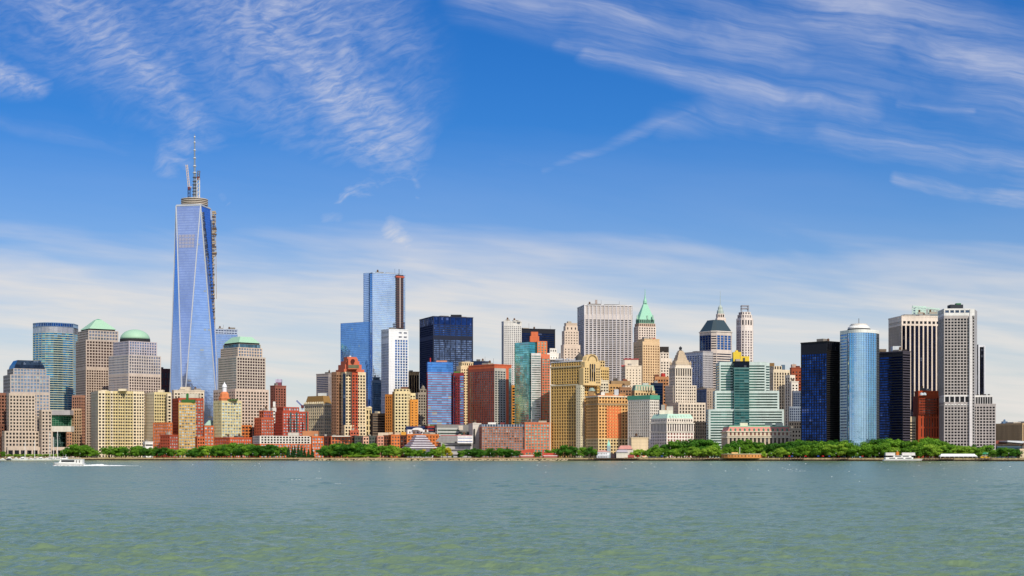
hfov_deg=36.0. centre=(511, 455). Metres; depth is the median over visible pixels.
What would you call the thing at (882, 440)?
broadleaf tree
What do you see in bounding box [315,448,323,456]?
broadleaf tree
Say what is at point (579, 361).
window
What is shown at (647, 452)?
broadleaf tree
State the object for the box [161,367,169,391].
office building
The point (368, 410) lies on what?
stone tower
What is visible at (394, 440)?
brick rowhouse block
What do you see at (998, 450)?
broadleaf tree
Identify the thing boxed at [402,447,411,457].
broadleaf tree
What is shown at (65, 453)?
broadleaf tree
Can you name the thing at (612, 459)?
timber pier
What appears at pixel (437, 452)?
broadleaf tree
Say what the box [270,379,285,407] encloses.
apartment tower
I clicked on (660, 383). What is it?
navy office block
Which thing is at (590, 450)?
broadleaf tree
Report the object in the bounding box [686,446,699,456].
broadleaf tree
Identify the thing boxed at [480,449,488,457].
broadleaf tree
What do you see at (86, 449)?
broadleaf tree
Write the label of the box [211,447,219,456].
broadleaf tree
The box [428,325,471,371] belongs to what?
window
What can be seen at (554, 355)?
white building
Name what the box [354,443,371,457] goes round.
broadleaf tree
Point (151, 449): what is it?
broadleaf tree
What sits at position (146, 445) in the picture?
entrance block
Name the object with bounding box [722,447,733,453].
broadleaf tree
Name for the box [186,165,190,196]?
tower crane
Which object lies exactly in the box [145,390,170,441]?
apartment tower
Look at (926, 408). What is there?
rust brick block
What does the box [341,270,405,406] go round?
glass skyscraper
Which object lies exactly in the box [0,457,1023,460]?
sea wall
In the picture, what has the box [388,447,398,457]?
broadleaf tree
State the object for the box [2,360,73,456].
office tower
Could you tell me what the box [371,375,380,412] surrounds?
glass tower
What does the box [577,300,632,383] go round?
white grid skyscraper
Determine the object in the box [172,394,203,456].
brick apartment tower
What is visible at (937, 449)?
broadleaf tree
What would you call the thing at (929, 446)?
broadleaf tree
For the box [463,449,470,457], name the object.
broadleaf tree
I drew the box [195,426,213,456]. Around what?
brick apartment wing
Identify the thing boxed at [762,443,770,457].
broadleaf tree
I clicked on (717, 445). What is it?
broadleaf tree
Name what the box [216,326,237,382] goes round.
pale glass tower
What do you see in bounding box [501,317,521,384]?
fluted white tower
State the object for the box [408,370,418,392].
striped office tower
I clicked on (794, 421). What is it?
grey glass office block
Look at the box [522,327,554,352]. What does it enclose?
black slab tower
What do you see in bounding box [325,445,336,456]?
broadleaf tree
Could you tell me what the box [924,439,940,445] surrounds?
broadleaf tree
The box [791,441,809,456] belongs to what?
broadleaf tree
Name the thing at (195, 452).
broadleaf tree
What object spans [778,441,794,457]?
broadleaf tree
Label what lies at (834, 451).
broadleaf tree
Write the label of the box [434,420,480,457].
grey terraced building
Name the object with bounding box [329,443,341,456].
broadleaf tree
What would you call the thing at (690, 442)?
broadleaf tree
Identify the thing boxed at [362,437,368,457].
pink rowhouse block
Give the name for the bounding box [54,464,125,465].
wake foam
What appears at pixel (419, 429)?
white gabled building
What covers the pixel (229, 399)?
window
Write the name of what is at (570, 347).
setback stone tower
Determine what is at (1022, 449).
stone pavilion
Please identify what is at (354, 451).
broadleaf tree
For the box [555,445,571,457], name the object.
broadleaf tree
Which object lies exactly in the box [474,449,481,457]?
broadleaf tree
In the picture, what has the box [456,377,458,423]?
window
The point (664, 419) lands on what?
window
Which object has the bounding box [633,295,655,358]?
green spired tower
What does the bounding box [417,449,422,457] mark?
broadleaf tree
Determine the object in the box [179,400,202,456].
window
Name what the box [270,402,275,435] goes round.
white stair tower
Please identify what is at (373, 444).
broadleaf tree
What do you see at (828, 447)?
broadleaf tree
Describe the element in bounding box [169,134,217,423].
glass skyscraper
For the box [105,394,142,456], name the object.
window
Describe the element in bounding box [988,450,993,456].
broadleaf tree
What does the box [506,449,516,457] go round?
broadleaf tree
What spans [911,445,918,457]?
broadleaf tree
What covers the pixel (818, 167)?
sky
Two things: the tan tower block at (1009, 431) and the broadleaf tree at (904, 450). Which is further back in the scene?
the tan tower block at (1009, 431)
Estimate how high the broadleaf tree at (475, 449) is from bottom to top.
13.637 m
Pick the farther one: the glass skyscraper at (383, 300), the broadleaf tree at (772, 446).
the glass skyscraper at (383, 300)
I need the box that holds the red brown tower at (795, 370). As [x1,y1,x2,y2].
[790,364,800,390]
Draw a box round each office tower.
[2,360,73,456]
[71,319,117,456]
[109,329,160,441]
[213,337,268,427]
[316,370,330,399]
[381,327,408,412]
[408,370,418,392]
[419,315,472,388]
[634,337,659,384]
[938,303,995,457]
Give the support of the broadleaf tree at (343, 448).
on the ground
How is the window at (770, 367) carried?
in the fluted cream tower at (783, 382)
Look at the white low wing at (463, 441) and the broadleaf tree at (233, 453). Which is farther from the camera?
the white low wing at (463, 441)
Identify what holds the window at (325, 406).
in the stone office building at (318, 408)
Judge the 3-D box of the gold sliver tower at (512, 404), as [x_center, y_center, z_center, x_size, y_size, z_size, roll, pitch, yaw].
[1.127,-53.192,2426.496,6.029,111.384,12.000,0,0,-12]
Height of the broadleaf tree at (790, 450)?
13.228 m
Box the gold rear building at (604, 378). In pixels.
[599,361,608,392]
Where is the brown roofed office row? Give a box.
[599,378,631,395]
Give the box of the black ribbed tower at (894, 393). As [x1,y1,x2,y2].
[879,346,910,457]
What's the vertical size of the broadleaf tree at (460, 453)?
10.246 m
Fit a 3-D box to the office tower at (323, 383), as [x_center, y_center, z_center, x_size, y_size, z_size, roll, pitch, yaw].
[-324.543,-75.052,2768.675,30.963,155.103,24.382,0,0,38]
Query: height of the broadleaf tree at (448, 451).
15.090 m
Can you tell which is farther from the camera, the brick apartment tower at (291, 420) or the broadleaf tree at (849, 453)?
the brick apartment tower at (291, 420)
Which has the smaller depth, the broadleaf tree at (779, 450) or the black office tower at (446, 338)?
the broadleaf tree at (779, 450)
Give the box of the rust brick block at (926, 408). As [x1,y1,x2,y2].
[913,384,938,457]
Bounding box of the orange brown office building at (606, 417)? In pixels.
[585,388,627,457]
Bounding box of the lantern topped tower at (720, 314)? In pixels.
[715,300,725,322]
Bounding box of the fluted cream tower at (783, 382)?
[770,363,798,425]
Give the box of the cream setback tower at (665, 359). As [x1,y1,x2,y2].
[660,347,671,376]
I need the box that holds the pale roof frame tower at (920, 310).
[912,306,939,315]
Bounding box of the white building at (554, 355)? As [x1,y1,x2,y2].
[547,348,560,449]
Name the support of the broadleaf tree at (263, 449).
on the ground
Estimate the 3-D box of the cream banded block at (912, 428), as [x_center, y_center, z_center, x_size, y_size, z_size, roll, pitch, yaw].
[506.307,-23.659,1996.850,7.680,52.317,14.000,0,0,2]
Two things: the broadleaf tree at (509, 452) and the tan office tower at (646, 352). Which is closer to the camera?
the broadleaf tree at (509, 452)
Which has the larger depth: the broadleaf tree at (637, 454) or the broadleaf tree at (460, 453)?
the broadleaf tree at (460, 453)
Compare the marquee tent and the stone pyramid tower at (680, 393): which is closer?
the marquee tent
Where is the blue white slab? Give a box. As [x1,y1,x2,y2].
[685,351,712,388]
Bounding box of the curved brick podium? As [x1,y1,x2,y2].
[479,418,549,457]
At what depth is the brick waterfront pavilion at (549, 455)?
2021.40 m
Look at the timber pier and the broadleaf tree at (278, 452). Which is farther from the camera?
the broadleaf tree at (278, 452)
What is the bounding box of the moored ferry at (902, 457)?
[882,452,921,460]
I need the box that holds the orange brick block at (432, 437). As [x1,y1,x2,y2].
[406,430,438,457]
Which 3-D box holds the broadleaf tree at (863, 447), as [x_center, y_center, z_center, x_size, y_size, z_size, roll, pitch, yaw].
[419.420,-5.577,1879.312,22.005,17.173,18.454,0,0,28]
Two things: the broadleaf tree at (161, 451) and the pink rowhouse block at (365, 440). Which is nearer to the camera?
the broadleaf tree at (161, 451)
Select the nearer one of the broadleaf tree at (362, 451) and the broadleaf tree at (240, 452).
the broadleaf tree at (362, 451)
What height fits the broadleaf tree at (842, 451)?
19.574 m
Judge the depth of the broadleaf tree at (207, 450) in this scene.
2165.47 m
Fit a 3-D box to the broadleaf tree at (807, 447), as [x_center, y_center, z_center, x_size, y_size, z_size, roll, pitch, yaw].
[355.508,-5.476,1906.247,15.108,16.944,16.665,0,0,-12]
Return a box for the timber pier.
[588,458,636,460]
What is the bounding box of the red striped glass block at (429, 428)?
[425,424,434,432]
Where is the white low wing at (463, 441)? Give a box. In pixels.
[435,430,472,457]
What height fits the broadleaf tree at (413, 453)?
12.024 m
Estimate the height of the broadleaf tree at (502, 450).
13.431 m
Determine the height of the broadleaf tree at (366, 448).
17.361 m
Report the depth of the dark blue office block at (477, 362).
2552.65 m
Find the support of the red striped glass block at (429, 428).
on the ground
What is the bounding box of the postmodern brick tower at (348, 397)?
[331,356,365,436]
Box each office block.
[0,393,5,456]
[370,411,384,435]
[473,359,488,364]
[627,394,659,457]
[650,373,668,409]
[788,391,800,427]
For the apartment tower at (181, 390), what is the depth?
2430.00 m
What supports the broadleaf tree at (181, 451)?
on the ground
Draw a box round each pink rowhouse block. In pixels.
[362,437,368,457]
[376,433,388,457]
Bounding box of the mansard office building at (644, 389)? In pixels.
[631,383,654,395]
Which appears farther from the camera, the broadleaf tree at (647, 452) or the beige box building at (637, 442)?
the beige box building at (637, 442)
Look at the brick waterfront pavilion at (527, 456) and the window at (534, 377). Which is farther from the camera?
the window at (534, 377)
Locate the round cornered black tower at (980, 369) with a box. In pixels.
[977,345,984,394]
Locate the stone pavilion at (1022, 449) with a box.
[1017,443,1023,457]
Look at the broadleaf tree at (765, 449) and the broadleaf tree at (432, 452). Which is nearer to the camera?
the broadleaf tree at (765, 449)
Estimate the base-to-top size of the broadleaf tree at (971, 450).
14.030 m
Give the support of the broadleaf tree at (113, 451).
on the ground
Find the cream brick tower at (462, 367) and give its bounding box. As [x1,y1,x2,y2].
[457,361,472,424]
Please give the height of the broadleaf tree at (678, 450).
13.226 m
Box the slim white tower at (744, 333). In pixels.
[736,305,752,361]
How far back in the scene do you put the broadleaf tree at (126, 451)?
2202.49 m
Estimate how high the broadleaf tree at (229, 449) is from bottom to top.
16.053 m
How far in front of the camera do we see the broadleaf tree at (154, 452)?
2191.23 m
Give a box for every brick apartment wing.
[153,422,177,456]
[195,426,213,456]
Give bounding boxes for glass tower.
[33,322,77,409]
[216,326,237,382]
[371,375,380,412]
[426,358,463,425]
[800,338,839,457]
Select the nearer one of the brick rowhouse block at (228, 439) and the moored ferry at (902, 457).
the moored ferry at (902, 457)
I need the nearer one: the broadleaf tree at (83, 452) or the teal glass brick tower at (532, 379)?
the broadleaf tree at (83, 452)
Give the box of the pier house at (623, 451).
[596,440,633,457]
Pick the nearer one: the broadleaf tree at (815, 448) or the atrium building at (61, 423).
the broadleaf tree at (815, 448)
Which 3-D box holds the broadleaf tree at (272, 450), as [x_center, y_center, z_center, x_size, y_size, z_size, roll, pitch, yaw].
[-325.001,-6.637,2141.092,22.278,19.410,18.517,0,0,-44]
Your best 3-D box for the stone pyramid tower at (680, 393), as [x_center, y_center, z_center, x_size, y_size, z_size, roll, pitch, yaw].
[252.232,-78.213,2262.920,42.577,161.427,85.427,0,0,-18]
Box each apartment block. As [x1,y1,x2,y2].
[242,425,253,456]
[253,431,323,456]
[254,406,273,435]
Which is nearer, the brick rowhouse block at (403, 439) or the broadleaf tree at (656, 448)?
the broadleaf tree at (656, 448)
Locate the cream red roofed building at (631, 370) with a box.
[621,359,641,390]
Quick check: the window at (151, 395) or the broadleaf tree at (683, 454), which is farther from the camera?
the window at (151, 395)
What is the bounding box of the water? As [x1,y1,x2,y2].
[0,460,1023,575]
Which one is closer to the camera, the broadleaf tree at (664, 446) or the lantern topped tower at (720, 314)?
the broadleaf tree at (664, 446)
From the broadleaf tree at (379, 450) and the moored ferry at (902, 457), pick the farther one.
the broadleaf tree at (379, 450)
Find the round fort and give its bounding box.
[720,452,766,457]
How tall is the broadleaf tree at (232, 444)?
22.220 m
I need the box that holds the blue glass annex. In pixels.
[697,387,714,409]
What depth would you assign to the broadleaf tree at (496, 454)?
2042.16 m
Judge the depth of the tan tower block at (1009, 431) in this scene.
2629.51 m
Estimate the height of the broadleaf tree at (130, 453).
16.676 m
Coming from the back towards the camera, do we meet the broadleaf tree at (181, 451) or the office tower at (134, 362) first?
the office tower at (134, 362)
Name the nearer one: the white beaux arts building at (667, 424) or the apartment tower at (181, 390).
the white beaux arts building at (667, 424)
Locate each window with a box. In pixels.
[2,395,50,456]
[33,323,75,409]
[72,332,108,456]
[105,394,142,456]
[109,342,159,441]
[151,395,152,441]
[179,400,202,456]
[214,348,266,427]
[214,399,236,435]
[254,436,322,456]
[278,408,306,434]
[325,406,329,435]
[332,375,364,435]
[341,273,372,406]
[383,344,384,411]
[386,390,416,432]
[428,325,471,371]
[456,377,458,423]
[470,371,504,423]
[482,428,541,456]
[506,347,514,384]
[532,342,548,421]
[552,361,597,456]
[586,333,630,382]
[588,397,626,456]
[629,401,654,457]
[635,324,654,337]
[653,419,691,447]
[671,378,705,456]
[692,355,710,388]
[700,335,730,390]
[707,366,768,438]
[737,312,743,350]
[770,367,796,425]
[802,364,825,457]
[847,333,875,457]
[945,317,994,457]
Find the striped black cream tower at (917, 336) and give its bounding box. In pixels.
[888,313,937,416]
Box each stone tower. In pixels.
[366,406,371,435]
[415,386,425,425]
[561,321,579,360]
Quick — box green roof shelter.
[977,452,995,457]
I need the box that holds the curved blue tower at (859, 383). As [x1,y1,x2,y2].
[840,318,878,457]
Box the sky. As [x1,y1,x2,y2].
[0,0,1023,423]
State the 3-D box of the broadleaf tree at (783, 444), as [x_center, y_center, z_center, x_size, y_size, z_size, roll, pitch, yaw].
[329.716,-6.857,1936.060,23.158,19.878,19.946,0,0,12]
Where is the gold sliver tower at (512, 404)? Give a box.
[511,385,514,423]
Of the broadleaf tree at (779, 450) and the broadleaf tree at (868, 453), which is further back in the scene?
the broadleaf tree at (779, 450)
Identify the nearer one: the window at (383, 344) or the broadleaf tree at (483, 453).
the broadleaf tree at (483, 453)
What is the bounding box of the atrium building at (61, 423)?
[52,410,73,446]
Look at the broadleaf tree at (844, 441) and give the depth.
1900.48 m
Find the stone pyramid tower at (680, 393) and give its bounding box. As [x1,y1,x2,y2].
[665,346,705,457]
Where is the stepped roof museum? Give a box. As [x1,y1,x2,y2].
[402,435,435,457]
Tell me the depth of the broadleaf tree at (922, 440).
1881.07 m
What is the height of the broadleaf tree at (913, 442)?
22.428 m
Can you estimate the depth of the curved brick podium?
2244.27 m
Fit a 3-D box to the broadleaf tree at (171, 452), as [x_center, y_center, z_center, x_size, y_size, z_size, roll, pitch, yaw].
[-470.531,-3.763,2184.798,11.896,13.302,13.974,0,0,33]
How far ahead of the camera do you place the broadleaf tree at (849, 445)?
1882.12 m
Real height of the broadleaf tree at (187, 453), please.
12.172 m
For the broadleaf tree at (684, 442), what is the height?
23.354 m
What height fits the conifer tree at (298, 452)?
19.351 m
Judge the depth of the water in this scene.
150.85 m
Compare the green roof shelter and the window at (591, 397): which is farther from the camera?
the window at (591, 397)
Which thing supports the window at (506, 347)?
in the fluted white tower at (511, 333)
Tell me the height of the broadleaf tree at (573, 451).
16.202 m
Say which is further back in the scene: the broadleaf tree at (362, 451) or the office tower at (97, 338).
the office tower at (97, 338)
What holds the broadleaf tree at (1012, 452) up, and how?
on the ground
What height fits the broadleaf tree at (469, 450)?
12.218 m
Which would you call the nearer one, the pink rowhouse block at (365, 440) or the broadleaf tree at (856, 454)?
the broadleaf tree at (856, 454)
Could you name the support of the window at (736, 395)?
in the green banded tower at (742, 393)
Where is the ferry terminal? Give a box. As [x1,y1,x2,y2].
[996,441,1023,457]
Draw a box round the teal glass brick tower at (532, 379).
[515,332,549,423]
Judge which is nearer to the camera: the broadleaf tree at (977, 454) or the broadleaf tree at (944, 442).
the broadleaf tree at (977, 454)
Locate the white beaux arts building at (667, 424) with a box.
[650,405,694,457]
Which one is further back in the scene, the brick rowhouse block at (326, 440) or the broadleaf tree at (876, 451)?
the brick rowhouse block at (326, 440)
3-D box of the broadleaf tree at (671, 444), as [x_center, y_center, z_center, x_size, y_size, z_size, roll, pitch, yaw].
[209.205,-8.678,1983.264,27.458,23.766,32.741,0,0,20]
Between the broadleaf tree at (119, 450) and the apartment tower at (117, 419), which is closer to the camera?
the broadleaf tree at (119, 450)
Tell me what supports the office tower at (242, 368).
on the ground
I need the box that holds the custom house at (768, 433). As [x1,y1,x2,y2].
[721,423,791,457]
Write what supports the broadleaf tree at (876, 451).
on the ground
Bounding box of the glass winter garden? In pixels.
[204,420,212,425]
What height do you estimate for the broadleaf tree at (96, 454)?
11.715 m
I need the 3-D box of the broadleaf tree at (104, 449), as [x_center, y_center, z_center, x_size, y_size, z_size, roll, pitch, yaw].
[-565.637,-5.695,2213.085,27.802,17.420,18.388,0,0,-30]
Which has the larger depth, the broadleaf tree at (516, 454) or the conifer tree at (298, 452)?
the conifer tree at (298, 452)
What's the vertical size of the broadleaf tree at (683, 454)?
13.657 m
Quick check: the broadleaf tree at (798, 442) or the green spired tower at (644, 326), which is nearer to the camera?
the broadleaf tree at (798, 442)
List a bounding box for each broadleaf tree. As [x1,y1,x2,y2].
[62,447,72,456]
[67,444,81,456]
[73,446,82,456]
[77,446,92,456]
[78,446,91,456]
[86,449,94,456]
[93,450,99,456]
[100,446,113,456]
[109,447,120,456]
[115,446,126,456]
[120,448,129,456]
[128,446,135,456]
[131,445,142,456]
[135,446,145,455]
[139,448,150,456]
[146,447,154,456]
[151,446,158,456]
[156,447,167,456]
[167,449,176,455]
[176,448,187,456]
[185,449,191,456]
[190,448,197,456]
[197,445,208,456]
[202,446,212,456]
[209,445,221,456]
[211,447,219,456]
[219,445,226,456]
[224,447,233,456]
[226,442,239,456]
[230,447,238,456]
[233,446,244,456]
[240,445,251,456]
[241,443,255,456]
[248,445,260,456]
[258,444,273,456]
[258,446,267,456]
[266,444,279,455]
[275,449,283,456]
[280,446,287,456]
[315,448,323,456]
[321,447,328,455]
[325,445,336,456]
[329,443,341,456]
[335,443,350,457]
[345,443,360,457]
[352,443,364,457]
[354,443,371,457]
[363,445,376,457]
[367,443,377,457]
[371,445,377,457]
[375,445,385,457]
[382,445,397,457]
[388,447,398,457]
[393,448,403,456]
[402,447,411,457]
[410,449,417,456]
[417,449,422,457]
[428,448,438,457]
[435,447,441,457]
[438,444,446,457]
[442,447,452,457]
[457,451,465,457]
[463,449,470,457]
[468,449,475,457]
[470,448,477,457]
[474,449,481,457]
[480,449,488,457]
[488,448,497,456]
[494,448,503,457]
[496,448,507,457]
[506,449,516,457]
[512,450,522,455]
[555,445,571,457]
[566,446,577,457]
[577,447,586,457]
[584,446,595,457]
[633,449,642,457]
[644,450,650,456]
[646,444,663,457]
[660,444,674,457]
[661,449,670,457]
[668,440,683,449]
[668,449,677,456]
[674,440,688,457]
[675,448,682,456]
[678,439,698,457]
[680,447,689,457]
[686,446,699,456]
[689,439,708,457]
[691,448,701,457]
[699,439,719,457]
[701,446,712,457]
[705,446,717,457]
[710,442,720,457]
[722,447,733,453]
[729,447,744,453]
[730,439,750,448]
[737,439,752,452]
[739,445,753,453]
[753,442,764,448]
[755,447,768,453]
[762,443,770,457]
[767,442,780,457]
[771,442,789,455]
[773,450,784,457]
[776,447,789,457]
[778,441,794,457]
[787,448,794,457]
[788,440,802,457]
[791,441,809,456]
[793,446,804,457]
[800,445,811,457]
[810,444,821,457]
[818,445,829,457]
[822,444,838,457]
[829,448,839,457]
[836,442,851,457]
[837,440,854,457]
[838,442,857,457]
[846,445,860,457]
[853,447,862,457]
[856,444,872,457]
[861,445,874,457]
[870,438,886,457]
[872,444,884,457]
[876,438,892,457]
[876,443,891,457]
[881,438,900,456]
[886,447,901,454]
[899,448,908,452]
[900,441,911,455]
[902,446,915,456]
[903,440,923,457]
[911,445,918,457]
[912,444,924,457]
[918,446,933,457]
[919,437,928,457]
[921,444,936,456]
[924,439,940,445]
[928,445,943,457]
[937,441,947,445]
[940,445,957,453]
[949,446,961,453]
[961,446,969,453]
[966,447,976,453]
[974,448,983,457]
[980,445,995,451]
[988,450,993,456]
[995,447,1004,457]
[1000,449,1009,457]
[1008,449,1019,455]
[1015,449,1022,456]
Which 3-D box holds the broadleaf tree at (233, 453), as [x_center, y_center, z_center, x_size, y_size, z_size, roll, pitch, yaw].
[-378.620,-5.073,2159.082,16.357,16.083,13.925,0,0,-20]
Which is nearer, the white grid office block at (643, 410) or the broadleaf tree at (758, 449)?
the broadleaf tree at (758, 449)
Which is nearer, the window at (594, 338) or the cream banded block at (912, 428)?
the cream banded block at (912, 428)
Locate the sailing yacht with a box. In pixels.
[51,431,61,459]
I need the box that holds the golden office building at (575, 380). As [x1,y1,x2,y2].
[550,352,600,457]
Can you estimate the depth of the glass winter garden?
2384.19 m
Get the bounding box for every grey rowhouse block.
[351,431,362,457]
[364,435,375,457]
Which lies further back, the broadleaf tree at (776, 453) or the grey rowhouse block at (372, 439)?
the grey rowhouse block at (372, 439)
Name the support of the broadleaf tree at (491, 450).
on the ground
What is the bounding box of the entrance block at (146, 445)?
[143,439,152,456]
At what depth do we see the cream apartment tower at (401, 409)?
2325.26 m
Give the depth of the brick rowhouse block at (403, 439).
2259.72 m
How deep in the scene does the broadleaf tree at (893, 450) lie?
1866.49 m
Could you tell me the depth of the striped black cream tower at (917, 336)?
2084.82 m
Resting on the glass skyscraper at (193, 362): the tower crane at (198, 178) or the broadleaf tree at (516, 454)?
the tower crane at (198, 178)
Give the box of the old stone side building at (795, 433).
[787,426,800,457]
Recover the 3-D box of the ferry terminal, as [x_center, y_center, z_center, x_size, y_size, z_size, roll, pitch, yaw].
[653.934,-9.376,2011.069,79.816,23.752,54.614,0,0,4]
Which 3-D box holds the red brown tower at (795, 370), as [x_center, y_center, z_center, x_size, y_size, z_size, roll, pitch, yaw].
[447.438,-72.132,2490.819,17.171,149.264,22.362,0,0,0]
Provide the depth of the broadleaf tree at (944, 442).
1869.16 m
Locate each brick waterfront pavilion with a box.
[519,449,533,457]
[542,450,558,457]
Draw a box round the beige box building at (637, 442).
[628,433,648,457]
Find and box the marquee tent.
[939,454,975,457]
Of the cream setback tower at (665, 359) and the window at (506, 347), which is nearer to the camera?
the cream setback tower at (665, 359)
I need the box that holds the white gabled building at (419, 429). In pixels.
[405,425,427,433]
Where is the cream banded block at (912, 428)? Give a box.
[910,417,915,457]
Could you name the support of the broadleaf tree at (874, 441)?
on the ground
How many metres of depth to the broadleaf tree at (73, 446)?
2225.02 m
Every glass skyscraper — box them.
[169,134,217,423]
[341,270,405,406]
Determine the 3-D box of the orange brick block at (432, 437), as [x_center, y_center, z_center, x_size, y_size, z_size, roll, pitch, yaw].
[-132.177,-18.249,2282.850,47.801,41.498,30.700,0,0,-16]
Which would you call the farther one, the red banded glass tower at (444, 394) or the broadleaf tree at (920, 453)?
the red banded glass tower at (444, 394)
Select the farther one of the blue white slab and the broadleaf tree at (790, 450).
the blue white slab
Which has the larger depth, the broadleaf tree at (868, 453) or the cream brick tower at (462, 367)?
the cream brick tower at (462, 367)
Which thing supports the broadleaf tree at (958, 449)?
on the ground
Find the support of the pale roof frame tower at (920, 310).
on the ground
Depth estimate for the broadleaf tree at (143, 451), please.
2190.09 m
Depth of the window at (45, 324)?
2585.37 m
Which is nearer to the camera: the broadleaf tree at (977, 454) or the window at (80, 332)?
the broadleaf tree at (977, 454)
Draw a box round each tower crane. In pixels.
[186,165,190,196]
[197,170,199,197]
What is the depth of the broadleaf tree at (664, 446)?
1986.73 m
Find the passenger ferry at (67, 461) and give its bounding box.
[52,457,84,465]
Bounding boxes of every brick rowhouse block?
[214,433,251,456]
[323,434,329,456]
[330,435,350,457]
[383,432,400,457]
[389,432,399,457]
[400,432,406,457]
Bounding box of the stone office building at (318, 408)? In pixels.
[304,393,330,435]
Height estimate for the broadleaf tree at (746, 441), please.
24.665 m
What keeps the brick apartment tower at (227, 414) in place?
on the ground
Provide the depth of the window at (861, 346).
1898.44 m
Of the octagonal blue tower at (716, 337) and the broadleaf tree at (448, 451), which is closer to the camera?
the broadleaf tree at (448, 451)
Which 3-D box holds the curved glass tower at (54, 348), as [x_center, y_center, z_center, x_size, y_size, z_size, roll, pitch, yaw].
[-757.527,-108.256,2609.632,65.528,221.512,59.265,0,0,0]
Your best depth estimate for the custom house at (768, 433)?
2012.35 m
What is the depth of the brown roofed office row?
2305.36 m
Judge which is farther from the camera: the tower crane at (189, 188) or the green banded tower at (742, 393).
the tower crane at (189, 188)
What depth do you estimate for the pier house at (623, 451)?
1977.00 m
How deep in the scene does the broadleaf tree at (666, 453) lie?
1964.74 m
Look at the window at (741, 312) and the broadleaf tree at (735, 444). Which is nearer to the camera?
the broadleaf tree at (735, 444)
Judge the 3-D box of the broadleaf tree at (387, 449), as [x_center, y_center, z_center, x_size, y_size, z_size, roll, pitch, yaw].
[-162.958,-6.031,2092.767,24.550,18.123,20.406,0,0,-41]
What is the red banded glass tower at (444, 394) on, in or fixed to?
on the ground
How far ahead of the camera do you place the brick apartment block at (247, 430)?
2332.15 m
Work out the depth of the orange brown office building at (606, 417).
2181.52 m
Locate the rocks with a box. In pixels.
[300,459,567,460]
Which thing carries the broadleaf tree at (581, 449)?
on the ground
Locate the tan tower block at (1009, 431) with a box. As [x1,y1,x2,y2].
[996,421,1023,445]
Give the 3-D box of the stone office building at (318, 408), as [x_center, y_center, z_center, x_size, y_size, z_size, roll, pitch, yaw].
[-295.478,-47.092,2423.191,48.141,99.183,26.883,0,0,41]
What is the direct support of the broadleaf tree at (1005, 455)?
on the ground
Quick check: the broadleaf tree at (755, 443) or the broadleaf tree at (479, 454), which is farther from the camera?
the broadleaf tree at (479, 454)
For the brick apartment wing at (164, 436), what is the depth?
2312.23 m
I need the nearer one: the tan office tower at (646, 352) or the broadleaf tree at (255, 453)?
the broadleaf tree at (255, 453)
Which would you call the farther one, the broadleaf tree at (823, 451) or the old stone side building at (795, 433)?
the old stone side building at (795, 433)
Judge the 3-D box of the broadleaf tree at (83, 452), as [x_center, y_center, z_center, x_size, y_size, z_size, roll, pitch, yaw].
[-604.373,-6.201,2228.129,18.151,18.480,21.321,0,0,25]
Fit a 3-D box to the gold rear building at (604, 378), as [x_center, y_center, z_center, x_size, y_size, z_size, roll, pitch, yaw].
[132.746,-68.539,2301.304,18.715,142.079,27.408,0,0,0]
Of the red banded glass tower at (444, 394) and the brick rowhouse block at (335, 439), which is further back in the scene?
the red banded glass tower at (444, 394)
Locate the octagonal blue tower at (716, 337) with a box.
[699,320,732,390]
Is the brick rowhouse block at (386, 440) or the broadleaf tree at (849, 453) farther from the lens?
the brick rowhouse block at (386, 440)
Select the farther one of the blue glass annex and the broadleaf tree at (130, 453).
the blue glass annex
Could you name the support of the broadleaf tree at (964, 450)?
on the ground
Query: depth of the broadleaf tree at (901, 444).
1879.25 m
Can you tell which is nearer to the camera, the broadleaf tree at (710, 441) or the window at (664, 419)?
the broadleaf tree at (710, 441)
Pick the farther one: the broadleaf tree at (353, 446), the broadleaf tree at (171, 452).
the broadleaf tree at (171, 452)
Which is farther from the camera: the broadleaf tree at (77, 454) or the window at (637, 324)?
the window at (637, 324)
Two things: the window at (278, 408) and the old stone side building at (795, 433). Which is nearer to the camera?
the old stone side building at (795, 433)
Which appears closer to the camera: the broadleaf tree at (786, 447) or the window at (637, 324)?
the broadleaf tree at (786, 447)
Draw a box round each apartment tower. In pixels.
[91,389,143,456]
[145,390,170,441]
[171,387,204,398]
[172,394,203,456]
[213,382,241,436]
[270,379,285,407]
[275,407,308,435]
[385,387,417,432]
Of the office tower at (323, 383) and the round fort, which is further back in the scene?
the office tower at (323, 383)
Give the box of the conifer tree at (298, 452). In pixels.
[296,444,299,456]
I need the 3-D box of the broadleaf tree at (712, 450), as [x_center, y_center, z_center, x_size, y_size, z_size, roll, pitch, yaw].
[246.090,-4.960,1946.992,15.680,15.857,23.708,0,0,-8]
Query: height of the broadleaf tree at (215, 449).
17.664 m
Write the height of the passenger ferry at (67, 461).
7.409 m
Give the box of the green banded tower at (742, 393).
[706,350,783,457]

